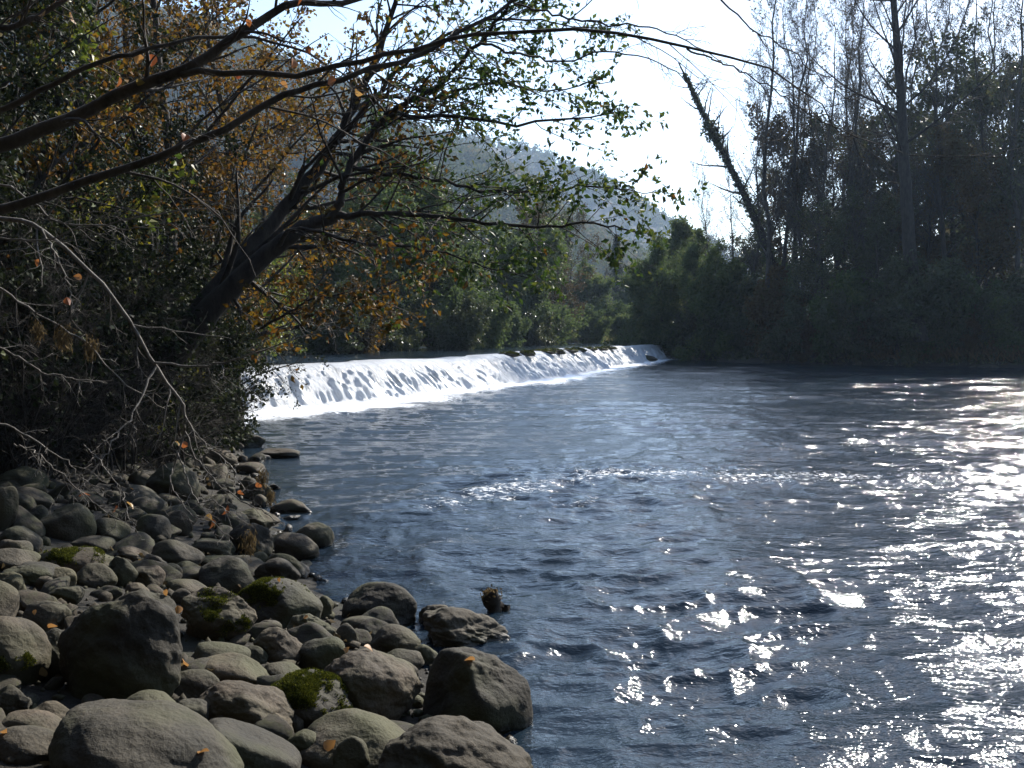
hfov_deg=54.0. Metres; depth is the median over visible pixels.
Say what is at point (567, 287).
beech tree
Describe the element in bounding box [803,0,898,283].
bare tree
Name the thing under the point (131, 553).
boulder
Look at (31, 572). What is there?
boulder
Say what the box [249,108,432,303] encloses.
willow tree
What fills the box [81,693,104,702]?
cobble
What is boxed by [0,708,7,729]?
cobble
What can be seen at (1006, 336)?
bush
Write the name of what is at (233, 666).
boulder
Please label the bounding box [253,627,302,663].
boulder
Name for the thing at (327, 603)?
boulder
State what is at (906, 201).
alder tree
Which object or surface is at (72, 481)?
cobble
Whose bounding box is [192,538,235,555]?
boulder
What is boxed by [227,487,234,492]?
cobble
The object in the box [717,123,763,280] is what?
bare tree
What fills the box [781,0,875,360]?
bare tree
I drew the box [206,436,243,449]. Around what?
cobble
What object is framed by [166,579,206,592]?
boulder
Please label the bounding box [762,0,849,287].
bare tree
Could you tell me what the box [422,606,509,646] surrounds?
boulder
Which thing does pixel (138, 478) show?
cobble
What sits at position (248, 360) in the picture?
bare bush
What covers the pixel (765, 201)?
bare tree
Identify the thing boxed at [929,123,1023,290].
beech tree
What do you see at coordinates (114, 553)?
cobble
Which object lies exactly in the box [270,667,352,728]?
boulder
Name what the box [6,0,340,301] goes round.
beech tree
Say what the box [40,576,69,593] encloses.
cobble
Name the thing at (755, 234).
broadleaf tree
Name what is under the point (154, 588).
cobble
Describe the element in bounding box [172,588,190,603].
boulder
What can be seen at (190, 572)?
cobble
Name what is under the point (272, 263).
shrub
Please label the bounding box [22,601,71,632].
boulder
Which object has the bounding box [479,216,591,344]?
willow tree
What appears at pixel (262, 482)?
dead leaves
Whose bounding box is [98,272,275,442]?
shrub
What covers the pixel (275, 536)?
cobble
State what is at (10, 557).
boulder
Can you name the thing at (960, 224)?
broadleaf tree
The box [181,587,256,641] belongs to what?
boulder
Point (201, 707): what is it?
boulder
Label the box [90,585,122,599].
cobble
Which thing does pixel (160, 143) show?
beech tree
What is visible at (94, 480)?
cobble
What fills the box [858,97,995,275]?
broadleaf tree
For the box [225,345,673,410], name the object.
weir
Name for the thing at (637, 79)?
sky
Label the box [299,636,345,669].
boulder
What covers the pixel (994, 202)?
broadleaf tree
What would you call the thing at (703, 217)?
bare tree
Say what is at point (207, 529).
cobble
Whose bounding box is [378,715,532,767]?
boulder
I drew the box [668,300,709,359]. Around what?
bush
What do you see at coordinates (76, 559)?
boulder
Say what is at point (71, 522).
boulder
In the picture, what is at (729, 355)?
undergrowth
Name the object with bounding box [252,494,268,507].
cobble
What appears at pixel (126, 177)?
hazel tree
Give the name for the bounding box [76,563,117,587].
boulder
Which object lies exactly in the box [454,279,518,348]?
bush
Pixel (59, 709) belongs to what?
boulder
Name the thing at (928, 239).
beech tree
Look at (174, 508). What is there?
cobble
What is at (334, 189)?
beech tree
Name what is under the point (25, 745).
boulder
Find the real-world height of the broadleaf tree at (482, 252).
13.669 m
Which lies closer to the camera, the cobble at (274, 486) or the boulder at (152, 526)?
the boulder at (152, 526)
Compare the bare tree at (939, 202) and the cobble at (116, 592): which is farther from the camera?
the bare tree at (939, 202)
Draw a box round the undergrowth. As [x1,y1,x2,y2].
[707,318,1023,364]
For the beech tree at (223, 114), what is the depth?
14.20 m
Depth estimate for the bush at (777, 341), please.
57.94 m
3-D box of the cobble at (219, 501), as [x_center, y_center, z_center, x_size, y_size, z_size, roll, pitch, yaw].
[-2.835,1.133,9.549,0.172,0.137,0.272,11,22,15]
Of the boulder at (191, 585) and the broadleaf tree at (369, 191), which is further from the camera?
the broadleaf tree at (369, 191)
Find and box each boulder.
[0,466,48,487]
[0,486,18,530]
[0,526,43,552]
[0,539,32,550]
[0,548,40,569]
[0,571,26,590]
[0,580,19,616]
[0,616,51,684]
[0,684,33,715]
[0,725,54,764]
[2,561,59,585]
[2,709,61,730]
[16,487,54,507]
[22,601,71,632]
[34,700,68,717]
[35,576,52,589]
[38,545,112,572]
[40,503,96,540]
[43,628,65,681]
[48,585,84,604]
[48,698,243,767]
[53,567,76,585]
[57,589,182,699]
[70,535,115,552]
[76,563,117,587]
[96,517,130,540]
[110,556,137,586]
[116,546,149,561]
[120,485,162,507]
[125,582,149,592]
[127,689,175,701]
[135,514,171,539]
[135,565,165,586]
[145,554,167,563]
[146,463,200,500]
[151,539,204,564]
[165,510,192,535]
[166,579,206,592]
[168,563,182,574]
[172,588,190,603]
[174,669,219,698]
[177,561,200,566]
[178,698,209,720]
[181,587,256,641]
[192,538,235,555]
[193,641,250,658]
[199,556,254,593]
[199,680,294,730]
[201,555,263,569]
[205,652,269,683]
[207,449,237,464]
[209,717,301,767]
[229,523,273,556]
[237,576,322,628]
[238,456,247,462]
[242,508,279,528]
[248,645,267,663]
[251,551,268,562]
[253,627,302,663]
[254,557,300,580]
[259,448,299,457]
[261,620,281,625]
[264,661,299,675]
[267,553,309,578]
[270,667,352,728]
[274,533,319,560]
[287,613,336,635]
[287,729,315,751]
[295,522,334,547]
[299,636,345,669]
[300,708,404,767]
[320,595,333,618]
[324,648,421,720]
[333,736,369,767]
[336,623,358,644]
[340,616,373,628]
[342,582,416,626]
[370,624,420,652]
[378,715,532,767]
[387,648,424,668]
[413,644,437,664]
[419,604,447,622]
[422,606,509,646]
[422,647,532,734]
[645,355,657,361]
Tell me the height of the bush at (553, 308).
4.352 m
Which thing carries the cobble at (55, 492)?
on the ground at (188, 647)
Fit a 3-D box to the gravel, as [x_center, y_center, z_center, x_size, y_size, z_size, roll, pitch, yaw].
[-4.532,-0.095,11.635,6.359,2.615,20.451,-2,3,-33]
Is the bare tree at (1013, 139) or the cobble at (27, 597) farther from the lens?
the bare tree at (1013, 139)
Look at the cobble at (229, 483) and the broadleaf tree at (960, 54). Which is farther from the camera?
the broadleaf tree at (960, 54)
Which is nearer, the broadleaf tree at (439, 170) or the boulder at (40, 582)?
the boulder at (40, 582)
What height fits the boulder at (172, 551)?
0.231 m
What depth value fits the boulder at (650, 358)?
63.02 m
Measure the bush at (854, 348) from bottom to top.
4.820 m
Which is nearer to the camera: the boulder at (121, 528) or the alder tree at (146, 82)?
the alder tree at (146, 82)
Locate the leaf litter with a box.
[1,446,372,766]
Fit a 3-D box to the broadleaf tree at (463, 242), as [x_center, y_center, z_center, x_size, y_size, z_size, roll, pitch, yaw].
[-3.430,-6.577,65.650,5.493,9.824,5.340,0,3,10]
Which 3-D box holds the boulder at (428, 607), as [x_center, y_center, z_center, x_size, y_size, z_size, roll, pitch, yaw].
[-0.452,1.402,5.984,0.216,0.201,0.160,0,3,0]
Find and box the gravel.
[1,440,516,767]
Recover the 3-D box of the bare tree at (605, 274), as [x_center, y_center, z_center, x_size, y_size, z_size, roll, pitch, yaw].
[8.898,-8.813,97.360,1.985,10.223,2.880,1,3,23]
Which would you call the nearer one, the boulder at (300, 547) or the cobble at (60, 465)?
the boulder at (300, 547)
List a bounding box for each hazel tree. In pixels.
[0,0,167,406]
[0,0,196,315]
[0,0,207,432]
[3,1,260,396]
[128,116,329,410]
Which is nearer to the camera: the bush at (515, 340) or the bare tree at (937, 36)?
the bush at (515, 340)
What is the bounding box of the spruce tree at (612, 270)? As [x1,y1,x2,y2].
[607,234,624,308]
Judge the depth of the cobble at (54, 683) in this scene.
4.03 m
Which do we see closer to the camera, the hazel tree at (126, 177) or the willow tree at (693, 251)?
the hazel tree at (126, 177)
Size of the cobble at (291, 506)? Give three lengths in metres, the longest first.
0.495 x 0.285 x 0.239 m
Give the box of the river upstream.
[244,341,639,363]
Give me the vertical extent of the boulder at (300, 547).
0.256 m
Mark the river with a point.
(704, 564)
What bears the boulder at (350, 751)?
on the ground at (188, 647)
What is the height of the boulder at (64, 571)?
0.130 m
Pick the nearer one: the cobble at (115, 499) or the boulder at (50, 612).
the boulder at (50, 612)
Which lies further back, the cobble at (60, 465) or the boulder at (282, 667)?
the cobble at (60, 465)
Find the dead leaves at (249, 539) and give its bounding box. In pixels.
[237,524,259,564]
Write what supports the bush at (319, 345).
on the ground at (188, 647)
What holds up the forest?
on the ground at (188, 647)
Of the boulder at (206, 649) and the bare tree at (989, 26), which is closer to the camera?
the boulder at (206, 649)
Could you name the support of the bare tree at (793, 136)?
on the ground at (188, 647)
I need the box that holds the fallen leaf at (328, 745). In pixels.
[323,740,335,750]
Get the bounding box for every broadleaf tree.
[249,161,338,347]
[340,171,389,286]
[418,163,462,286]
[444,169,510,302]
[453,215,498,293]
[516,194,574,296]
[725,164,813,311]
[735,193,794,292]
[774,196,864,332]
[782,107,901,295]
[807,113,894,275]
[820,183,928,298]
[838,111,971,291]
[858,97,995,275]
[865,16,1009,273]
[914,53,1023,291]
[945,49,1023,286]
[961,17,1023,286]
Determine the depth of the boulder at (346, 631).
5.22 m
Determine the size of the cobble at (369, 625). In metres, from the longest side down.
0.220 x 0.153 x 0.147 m
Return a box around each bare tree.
[597,246,613,339]
[685,144,727,275]
[691,165,719,256]
[711,0,806,292]
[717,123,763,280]
[732,47,782,278]
[741,0,837,294]
[742,0,839,269]
[758,0,856,318]
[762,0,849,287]
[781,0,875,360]
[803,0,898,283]
[807,0,914,285]
[811,0,879,267]
[814,0,890,257]
[852,0,958,253]
[861,0,945,259]
[872,0,993,256]
[884,0,966,157]
[903,0,1003,264]
[915,0,1023,292]
[948,0,1023,289]
[965,0,1020,270]
[965,0,1023,275]
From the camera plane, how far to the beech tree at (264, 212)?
29.19 m
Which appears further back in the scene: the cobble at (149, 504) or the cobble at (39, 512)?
the cobble at (149, 504)
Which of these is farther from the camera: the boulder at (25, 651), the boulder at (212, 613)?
the boulder at (212, 613)
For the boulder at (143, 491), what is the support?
on the ground at (188, 647)
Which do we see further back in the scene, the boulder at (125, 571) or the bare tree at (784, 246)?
the bare tree at (784, 246)
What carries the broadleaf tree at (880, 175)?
on the ground at (188, 647)
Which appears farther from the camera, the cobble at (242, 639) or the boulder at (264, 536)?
the boulder at (264, 536)
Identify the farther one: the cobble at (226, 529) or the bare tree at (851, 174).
the bare tree at (851, 174)
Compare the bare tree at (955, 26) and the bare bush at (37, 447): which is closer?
the bare bush at (37, 447)
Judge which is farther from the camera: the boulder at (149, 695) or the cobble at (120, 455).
the cobble at (120, 455)
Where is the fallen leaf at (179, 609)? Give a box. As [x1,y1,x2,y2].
[176,606,182,613]
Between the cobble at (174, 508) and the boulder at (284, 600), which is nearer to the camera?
the boulder at (284, 600)
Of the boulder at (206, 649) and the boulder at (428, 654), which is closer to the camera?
the boulder at (206, 649)
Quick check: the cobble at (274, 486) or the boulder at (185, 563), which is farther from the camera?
the cobble at (274, 486)
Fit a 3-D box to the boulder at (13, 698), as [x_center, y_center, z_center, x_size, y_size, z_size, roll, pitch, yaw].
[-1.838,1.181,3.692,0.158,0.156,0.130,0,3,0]
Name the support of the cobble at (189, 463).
on the ground at (188, 647)
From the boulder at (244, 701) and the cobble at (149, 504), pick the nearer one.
the boulder at (244, 701)
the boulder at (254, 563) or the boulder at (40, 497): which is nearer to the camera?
the boulder at (254, 563)
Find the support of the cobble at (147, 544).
on the ground at (188, 647)
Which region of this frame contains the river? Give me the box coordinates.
[238,358,1023,767]
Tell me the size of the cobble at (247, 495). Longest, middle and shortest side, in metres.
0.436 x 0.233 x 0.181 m
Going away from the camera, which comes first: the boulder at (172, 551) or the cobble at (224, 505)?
the boulder at (172, 551)
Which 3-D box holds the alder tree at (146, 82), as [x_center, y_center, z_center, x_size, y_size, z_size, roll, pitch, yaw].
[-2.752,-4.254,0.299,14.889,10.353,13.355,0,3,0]
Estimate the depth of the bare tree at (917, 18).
67.21 m
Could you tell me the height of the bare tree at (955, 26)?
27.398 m
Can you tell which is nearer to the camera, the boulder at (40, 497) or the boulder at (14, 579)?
the boulder at (14, 579)
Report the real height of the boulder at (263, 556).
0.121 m
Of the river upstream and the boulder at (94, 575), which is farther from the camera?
the river upstream
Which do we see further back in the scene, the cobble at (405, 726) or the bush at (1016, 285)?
the bush at (1016, 285)
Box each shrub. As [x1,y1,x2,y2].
[0,167,137,453]
[0,185,229,465]
[0,195,197,467]
[2,226,209,459]
[64,260,204,462]
[94,209,283,460]
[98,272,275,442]
[133,242,287,454]
[195,220,313,359]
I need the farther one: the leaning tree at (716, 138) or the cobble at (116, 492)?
the leaning tree at (716, 138)
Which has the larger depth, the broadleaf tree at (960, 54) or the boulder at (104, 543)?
the broadleaf tree at (960, 54)
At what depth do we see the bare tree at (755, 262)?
66.03 m
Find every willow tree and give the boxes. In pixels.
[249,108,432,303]
[281,140,440,333]
[351,175,496,349]
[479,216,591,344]
[537,240,622,342]
[602,239,705,359]
[610,253,651,310]
[650,214,716,292]
[663,227,710,329]
[671,236,800,360]
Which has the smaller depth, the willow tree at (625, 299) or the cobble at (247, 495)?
the cobble at (247, 495)
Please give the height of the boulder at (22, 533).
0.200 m
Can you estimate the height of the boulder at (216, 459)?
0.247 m
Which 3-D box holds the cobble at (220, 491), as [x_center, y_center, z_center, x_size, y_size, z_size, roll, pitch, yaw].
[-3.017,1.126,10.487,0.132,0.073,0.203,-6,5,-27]
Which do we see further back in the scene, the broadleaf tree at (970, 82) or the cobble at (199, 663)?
the broadleaf tree at (970, 82)
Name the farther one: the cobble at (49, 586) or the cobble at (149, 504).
the cobble at (149, 504)
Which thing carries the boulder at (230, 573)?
on the ground at (188, 647)
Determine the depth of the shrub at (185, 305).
11.55 m
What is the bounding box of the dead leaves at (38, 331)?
[29,318,47,347]
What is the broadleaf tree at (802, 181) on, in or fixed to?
on the ground at (188, 647)
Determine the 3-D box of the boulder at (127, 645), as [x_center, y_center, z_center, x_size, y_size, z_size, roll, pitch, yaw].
[-1.581,1.088,4.082,0.521,0.521,0.424,0,3,0]
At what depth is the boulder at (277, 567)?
6.87 m
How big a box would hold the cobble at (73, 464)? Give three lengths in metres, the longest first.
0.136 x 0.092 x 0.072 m
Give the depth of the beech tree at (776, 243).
64.95 m
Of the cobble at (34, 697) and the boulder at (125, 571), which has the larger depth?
the boulder at (125, 571)
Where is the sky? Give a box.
[134,0,1023,271]
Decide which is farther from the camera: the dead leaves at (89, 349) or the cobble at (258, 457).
the cobble at (258, 457)
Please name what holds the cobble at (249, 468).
on the ground at (188, 647)
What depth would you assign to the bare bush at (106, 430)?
10.38 m
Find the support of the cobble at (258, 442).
on the ground at (188, 647)
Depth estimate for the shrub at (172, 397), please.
11.50 m
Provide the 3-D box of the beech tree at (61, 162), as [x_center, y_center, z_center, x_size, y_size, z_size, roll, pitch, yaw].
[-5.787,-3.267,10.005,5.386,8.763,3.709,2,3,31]
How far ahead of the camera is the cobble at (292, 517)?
9.44 m
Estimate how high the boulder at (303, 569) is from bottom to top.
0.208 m
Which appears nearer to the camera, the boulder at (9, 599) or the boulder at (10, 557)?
the boulder at (9, 599)
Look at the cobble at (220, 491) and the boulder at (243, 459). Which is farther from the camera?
the boulder at (243, 459)
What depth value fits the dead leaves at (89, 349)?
5.59 m
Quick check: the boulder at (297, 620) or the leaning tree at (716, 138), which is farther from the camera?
the leaning tree at (716, 138)
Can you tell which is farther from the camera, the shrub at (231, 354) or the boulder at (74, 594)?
the shrub at (231, 354)
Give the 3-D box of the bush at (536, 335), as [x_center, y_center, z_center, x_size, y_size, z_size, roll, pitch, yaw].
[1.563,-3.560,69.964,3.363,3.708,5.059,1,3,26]
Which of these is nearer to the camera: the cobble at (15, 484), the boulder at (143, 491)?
the cobble at (15, 484)
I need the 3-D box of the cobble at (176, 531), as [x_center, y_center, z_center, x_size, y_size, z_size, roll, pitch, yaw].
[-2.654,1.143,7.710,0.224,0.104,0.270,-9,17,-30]
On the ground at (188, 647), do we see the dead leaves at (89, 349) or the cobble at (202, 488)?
the cobble at (202, 488)
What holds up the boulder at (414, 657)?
on the ground at (188, 647)
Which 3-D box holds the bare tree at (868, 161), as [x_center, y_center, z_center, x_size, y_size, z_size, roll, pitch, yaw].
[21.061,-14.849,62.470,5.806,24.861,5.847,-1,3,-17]
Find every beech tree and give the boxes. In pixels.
[0,0,204,259]
[0,0,273,405]
[0,0,332,408]
[0,33,198,449]
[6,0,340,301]
[70,0,457,426]
[176,43,375,359]
[307,132,378,282]
[514,194,593,325]
[544,202,607,305]
[744,101,867,291]
[828,114,930,283]
[888,124,973,283]
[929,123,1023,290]
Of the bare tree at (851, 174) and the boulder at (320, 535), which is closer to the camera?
the boulder at (320, 535)
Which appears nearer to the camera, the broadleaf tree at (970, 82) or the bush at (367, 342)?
the bush at (367, 342)
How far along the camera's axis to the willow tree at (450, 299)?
50.67 m
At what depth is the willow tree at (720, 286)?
64.18 m
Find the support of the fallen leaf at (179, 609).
on the boulder at (127, 645)
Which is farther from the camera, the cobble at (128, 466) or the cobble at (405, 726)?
the cobble at (128, 466)
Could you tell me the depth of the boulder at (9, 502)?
6.93 m
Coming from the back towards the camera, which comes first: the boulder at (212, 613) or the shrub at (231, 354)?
the shrub at (231, 354)
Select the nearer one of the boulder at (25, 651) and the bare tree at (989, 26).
the boulder at (25, 651)
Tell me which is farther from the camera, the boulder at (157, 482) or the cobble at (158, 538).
the boulder at (157, 482)
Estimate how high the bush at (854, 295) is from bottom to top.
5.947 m
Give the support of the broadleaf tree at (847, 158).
on the ground at (188, 647)
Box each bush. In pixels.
[0,162,341,546]
[0,180,169,484]
[0,188,185,478]
[0,207,237,482]
[69,241,283,468]
[164,256,283,445]
[272,279,374,363]
[314,275,397,352]
[363,288,443,350]
[395,290,496,357]
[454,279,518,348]
[493,300,533,346]
[517,306,566,345]
[532,301,574,344]
[570,303,612,343]
[604,301,641,342]
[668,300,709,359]
[682,271,788,351]
[740,263,813,355]
[748,298,807,363]
[802,267,886,364]
[811,288,894,364]
[919,257,1023,338]
[969,277,1023,357]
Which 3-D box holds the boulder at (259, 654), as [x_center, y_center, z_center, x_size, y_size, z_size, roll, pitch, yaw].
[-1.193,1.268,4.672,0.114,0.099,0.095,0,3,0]
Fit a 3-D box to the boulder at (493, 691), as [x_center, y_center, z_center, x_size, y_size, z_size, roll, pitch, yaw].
[-0.162,1.383,4.418,0.455,0.414,0.338,2,3,32]
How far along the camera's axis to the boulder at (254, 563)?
7.10 m
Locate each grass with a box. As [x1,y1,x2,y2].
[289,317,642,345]
[813,336,1023,365]
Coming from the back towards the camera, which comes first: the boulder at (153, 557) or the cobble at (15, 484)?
the cobble at (15, 484)
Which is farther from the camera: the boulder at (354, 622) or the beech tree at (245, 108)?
the beech tree at (245, 108)
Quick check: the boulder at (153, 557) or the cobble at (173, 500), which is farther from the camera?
the cobble at (173, 500)
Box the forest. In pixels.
[0,0,1023,314]
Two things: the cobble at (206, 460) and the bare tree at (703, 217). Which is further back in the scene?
the bare tree at (703, 217)
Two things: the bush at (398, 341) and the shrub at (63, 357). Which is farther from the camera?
the bush at (398, 341)
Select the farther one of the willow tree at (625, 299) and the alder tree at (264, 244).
the willow tree at (625, 299)
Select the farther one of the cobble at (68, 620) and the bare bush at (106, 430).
the bare bush at (106, 430)
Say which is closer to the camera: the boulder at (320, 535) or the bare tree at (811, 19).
the boulder at (320, 535)
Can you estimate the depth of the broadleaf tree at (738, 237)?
71.65 m
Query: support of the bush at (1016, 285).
on the ground at (188, 647)
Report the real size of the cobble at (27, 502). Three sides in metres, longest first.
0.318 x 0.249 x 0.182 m
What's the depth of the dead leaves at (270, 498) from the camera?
5.93 m
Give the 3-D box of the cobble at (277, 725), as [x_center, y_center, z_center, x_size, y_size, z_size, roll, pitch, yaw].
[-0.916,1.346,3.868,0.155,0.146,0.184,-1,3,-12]
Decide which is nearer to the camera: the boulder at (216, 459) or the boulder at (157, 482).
the boulder at (157, 482)
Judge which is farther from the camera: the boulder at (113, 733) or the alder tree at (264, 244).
the alder tree at (264, 244)
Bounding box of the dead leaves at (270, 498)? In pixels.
[261,487,275,510]
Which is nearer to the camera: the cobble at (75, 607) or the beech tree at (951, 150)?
the cobble at (75, 607)
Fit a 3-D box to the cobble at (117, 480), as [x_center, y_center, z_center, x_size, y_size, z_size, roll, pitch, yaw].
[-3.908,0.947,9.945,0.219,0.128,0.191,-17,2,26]
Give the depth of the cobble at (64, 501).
8.35 m
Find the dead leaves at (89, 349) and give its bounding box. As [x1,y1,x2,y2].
[81,330,100,363]
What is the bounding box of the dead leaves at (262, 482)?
[254,467,268,494]
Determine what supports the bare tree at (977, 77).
on the ground at (188, 647)
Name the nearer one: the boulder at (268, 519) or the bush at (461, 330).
the boulder at (268, 519)
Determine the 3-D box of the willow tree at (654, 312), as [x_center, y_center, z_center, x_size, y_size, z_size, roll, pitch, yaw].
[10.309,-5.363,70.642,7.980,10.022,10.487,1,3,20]
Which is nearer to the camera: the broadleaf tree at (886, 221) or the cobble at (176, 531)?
the cobble at (176, 531)
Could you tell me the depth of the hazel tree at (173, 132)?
12.84 m
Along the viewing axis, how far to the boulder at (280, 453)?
14.16 m
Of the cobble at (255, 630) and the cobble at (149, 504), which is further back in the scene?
the cobble at (149, 504)
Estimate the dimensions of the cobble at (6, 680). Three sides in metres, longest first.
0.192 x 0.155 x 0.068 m
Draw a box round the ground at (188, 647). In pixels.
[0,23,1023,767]
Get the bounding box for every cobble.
[0,480,20,487]
[0,674,20,689]
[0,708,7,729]
[11,505,45,537]
[18,493,36,511]
[18,590,57,610]
[21,483,46,492]
[25,693,39,703]
[30,505,48,519]
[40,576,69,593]
[43,676,64,689]
[44,450,65,466]
[47,484,71,498]
[58,544,71,547]
[61,498,68,503]
[64,604,77,611]
[64,616,75,629]
[65,478,77,482]
[68,463,81,469]
[69,493,104,510]
[80,475,98,486]
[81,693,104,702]
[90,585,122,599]
[100,478,110,483]
[105,550,117,556]
[107,495,120,506]
[109,473,128,482]
[111,491,121,495]
[112,531,154,553]
[113,452,135,464]
[116,506,146,520]
[126,464,142,473]
[129,471,149,485]
[129,496,167,513]
[131,559,182,585]
[147,584,163,593]
[154,535,166,542]
[157,493,183,506]
[158,504,197,523]
[170,524,181,538]
[181,455,193,467]
[181,500,205,517]
[181,566,200,580]
[181,657,209,670]
[185,657,194,661]
[199,464,212,469]
[200,486,206,492]
[200,532,216,538]
[202,456,215,464]
[202,463,228,483]
[203,494,224,508]
[203,526,211,531]
[205,478,233,489]
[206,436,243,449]
[208,508,249,528]
[214,524,232,540]
[217,489,228,493]
[219,503,237,509]
[223,494,231,502]
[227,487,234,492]
[229,634,249,645]
[236,462,265,474]
[237,482,272,499]
[239,476,255,488]
[240,435,265,447]
[246,622,282,638]
[247,453,265,462]
[251,473,258,477]
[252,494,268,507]
[253,714,293,739]
[254,674,283,685]
[269,484,280,488]
[270,499,311,513]
[273,532,290,549]
[283,515,300,519]
[287,622,332,643]
[302,560,311,566]
[355,629,371,645]
[358,618,387,638]
[361,606,399,624]
[391,720,413,731]
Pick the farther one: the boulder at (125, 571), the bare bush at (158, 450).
the bare bush at (158, 450)
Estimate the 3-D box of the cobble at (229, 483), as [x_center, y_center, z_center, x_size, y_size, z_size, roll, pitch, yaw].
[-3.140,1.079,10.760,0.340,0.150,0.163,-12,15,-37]
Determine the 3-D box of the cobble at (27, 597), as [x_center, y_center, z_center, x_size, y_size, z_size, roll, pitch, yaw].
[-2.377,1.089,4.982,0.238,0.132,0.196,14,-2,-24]
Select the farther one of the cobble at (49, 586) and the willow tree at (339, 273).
the willow tree at (339, 273)
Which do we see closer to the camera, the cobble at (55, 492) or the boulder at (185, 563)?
the boulder at (185, 563)
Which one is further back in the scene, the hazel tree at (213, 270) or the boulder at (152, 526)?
the hazel tree at (213, 270)
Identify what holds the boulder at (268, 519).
on the ground at (188, 647)
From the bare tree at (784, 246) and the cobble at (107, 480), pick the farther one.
the bare tree at (784, 246)
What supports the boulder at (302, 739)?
on the ground at (188, 647)
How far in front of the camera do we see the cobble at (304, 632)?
4.99 m
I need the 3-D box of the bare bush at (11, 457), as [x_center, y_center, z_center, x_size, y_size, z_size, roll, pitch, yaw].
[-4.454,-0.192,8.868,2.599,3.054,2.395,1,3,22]
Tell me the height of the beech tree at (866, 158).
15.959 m
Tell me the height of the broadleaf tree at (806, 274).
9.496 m
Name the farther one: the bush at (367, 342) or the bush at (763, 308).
the bush at (763, 308)
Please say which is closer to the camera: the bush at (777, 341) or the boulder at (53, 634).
the boulder at (53, 634)
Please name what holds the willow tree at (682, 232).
on the ground at (188, 647)
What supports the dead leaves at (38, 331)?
hanging from the bare bush at (68, 301)
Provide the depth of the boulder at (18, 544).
5.84 m
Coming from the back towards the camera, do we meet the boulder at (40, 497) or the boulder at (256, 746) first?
the boulder at (40, 497)
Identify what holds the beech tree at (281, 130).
on the ground at (188, 647)
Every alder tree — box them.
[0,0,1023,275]
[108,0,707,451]
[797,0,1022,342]
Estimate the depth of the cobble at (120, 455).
11.61 m
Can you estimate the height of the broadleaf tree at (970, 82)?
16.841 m
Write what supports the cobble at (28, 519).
on the ground at (188, 647)
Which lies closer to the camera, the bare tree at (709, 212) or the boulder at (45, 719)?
the boulder at (45, 719)
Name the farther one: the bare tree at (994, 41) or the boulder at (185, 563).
the bare tree at (994, 41)
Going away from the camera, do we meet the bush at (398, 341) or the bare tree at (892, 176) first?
the bush at (398, 341)
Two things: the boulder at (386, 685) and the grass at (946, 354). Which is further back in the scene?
the grass at (946, 354)
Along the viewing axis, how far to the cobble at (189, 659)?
4.48 m
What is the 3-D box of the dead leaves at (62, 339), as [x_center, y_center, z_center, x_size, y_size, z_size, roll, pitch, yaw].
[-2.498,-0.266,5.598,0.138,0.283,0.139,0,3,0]
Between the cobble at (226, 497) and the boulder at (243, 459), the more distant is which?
the boulder at (243, 459)
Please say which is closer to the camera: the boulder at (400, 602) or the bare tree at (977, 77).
the boulder at (400, 602)
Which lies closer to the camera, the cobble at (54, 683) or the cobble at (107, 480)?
the cobble at (54, 683)
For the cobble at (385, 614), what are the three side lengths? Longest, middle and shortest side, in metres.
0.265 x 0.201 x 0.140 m
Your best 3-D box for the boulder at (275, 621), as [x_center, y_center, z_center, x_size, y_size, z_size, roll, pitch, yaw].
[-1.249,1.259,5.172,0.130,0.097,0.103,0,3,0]
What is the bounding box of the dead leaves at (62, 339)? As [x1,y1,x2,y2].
[53,311,80,360]
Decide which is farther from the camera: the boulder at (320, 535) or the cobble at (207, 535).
the boulder at (320, 535)
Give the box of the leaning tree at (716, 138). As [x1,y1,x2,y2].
[665,38,789,294]
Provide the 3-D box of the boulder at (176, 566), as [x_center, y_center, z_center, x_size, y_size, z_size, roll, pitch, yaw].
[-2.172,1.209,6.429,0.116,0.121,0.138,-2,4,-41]
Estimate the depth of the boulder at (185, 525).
7.84 m
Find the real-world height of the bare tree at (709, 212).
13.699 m
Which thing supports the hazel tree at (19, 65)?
on the ground at (188, 647)
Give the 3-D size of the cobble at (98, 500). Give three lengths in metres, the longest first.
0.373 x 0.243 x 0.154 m
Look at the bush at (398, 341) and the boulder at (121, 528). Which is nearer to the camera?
the boulder at (121, 528)
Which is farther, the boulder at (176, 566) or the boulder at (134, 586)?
the boulder at (176, 566)
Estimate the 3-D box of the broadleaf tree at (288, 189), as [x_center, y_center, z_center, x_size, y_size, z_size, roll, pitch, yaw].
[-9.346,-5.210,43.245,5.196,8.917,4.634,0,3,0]
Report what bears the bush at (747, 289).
on the ground at (188, 647)
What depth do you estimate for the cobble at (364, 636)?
5.33 m
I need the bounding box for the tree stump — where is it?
[477,584,509,612]
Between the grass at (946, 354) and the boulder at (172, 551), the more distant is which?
the grass at (946, 354)
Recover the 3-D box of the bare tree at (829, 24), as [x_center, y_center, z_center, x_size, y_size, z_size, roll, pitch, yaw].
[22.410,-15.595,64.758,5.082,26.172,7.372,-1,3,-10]
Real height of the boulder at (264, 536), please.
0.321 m
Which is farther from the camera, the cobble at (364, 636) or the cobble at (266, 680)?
the cobble at (364, 636)
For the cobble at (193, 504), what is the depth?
8.84 m

